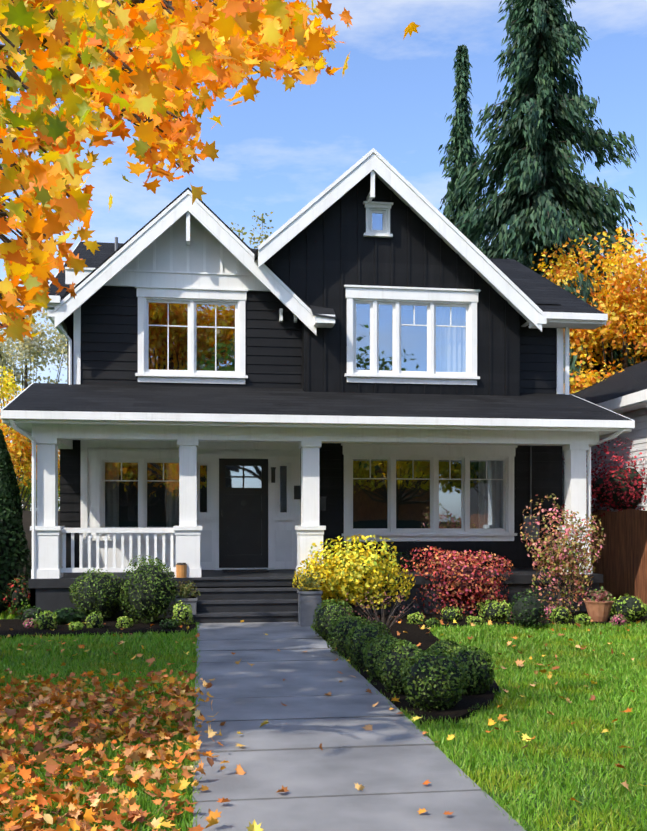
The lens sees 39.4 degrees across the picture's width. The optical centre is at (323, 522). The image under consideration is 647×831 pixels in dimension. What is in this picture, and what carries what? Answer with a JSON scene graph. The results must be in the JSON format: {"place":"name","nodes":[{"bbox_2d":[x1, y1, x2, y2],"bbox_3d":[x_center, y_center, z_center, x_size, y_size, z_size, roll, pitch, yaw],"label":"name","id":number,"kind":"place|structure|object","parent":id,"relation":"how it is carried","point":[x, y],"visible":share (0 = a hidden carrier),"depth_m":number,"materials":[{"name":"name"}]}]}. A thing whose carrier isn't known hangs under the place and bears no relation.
{"place":"outdoors","nodes":[
{"label":"outdoors","id":0,"kind":"place"},
{"bbox_2d":[0,598,646,830],"bbox_3d":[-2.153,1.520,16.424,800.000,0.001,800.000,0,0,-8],"label":"ground","id":1,"kind":"structure","parent":0,"point":[485,790],"depth_m":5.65,"materials":[{"name":"plant"}]},
{"bbox_2d":[0,148,634,622],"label":"house","id":2,"kind":"structure","parent":1,"relation":"on","point":[370,342],"depth_m":16.37,"materials":[{"name":"black wood"}]},
{"bbox_2d":[0,0,637,510],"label":"trees","id":3,"kind":"object","parent":1,"relation":"on","point":[136,116],"visible":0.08,"depth_m":4.78,"materials":[{"name":"brown plant"}]},
{"bbox_2d":[0,0,419,342],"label":"maple leaves","id":4,"kind":"object","parent":3,"relation":"on","point":[263,33],"visible":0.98,"depth_m":4.08,"materials":[{"name":"orange plant"}]},
{"bbox_2d":[0,429,646,711],"bbox_3d":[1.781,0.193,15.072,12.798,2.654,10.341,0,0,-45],"label":"shrub","id":5,"kind":"object","parent":1,"relation":"on","point":[630,603],"visible":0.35,"depth_m":13.15,"materials":[{"name":"green plant"}]},
{"bbox_2d":[0,611,646,830],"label":"fallen leaves","id":6,"kind":"object","parent":1,"relation":"on","point":[53,767],"visible":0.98,"depth_m":5.85,"materials":[{"name":"orange plant"}]},
{"bbox_2d":[0,210,646,510],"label":"trees","id":7,"kind":"object","parent":1,"relation":"on","point":[629,277],"visible":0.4,"depth_m":29.37,"materials":[{"name":"orange plant"}]},
{"bbox_2d":[0,611,646,724],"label":"mulch beds","id":8,"kind":"object","parent":1,"relation":"on","point":[415,634],"visible":0.42,"depth_m":12.13,"materials":[{"name":"brown soil"}]},
{"bbox_2d":[347,517,591,634],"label":"twigs","id":9,"kind":"object","parent":8,"relation":"on","point":[558,595],"visible":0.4,"depth_m":13.85,"materials":[{"name":"brown plant"}]},
{"bbox_2d":[17,360,646,625],"bbox_3d":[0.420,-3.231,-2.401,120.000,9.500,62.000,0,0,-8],"label":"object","id":10,"kind":"object","parent":1,"relation":"on","point":[620,565],"visible":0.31,"depth_m":17.45,"materials":[{"name":"brown wood"}]},
{"bbox_2d":[171,570,612,601],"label":"plant pots","id":11,"kind":"object","parent":10,"relation":"on","point":[310,581],"visible":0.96,"depth_m":13.41,"materials":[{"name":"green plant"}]},
{"bbox_2d":[438,0,646,389],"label":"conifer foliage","id":12,"kind":"object","parent":1,"relation":"on","point":[509,207],"visible":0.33,"depth_m":32.33,"materials":[{"name":"green plant"}]},
{"bbox_2d":[0,0,646,510],"label":"sky","id":13,"kind":"structure","parent":0,"point":[278,151],"materials":[{"name":"blue"}]},
{"bbox_2d":[192,622,525,830],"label":"path","id":14,"kind":"structure","parent":0,"point":[392,760],"depth_m":5.87,"materials":[{"name":"concrete"}]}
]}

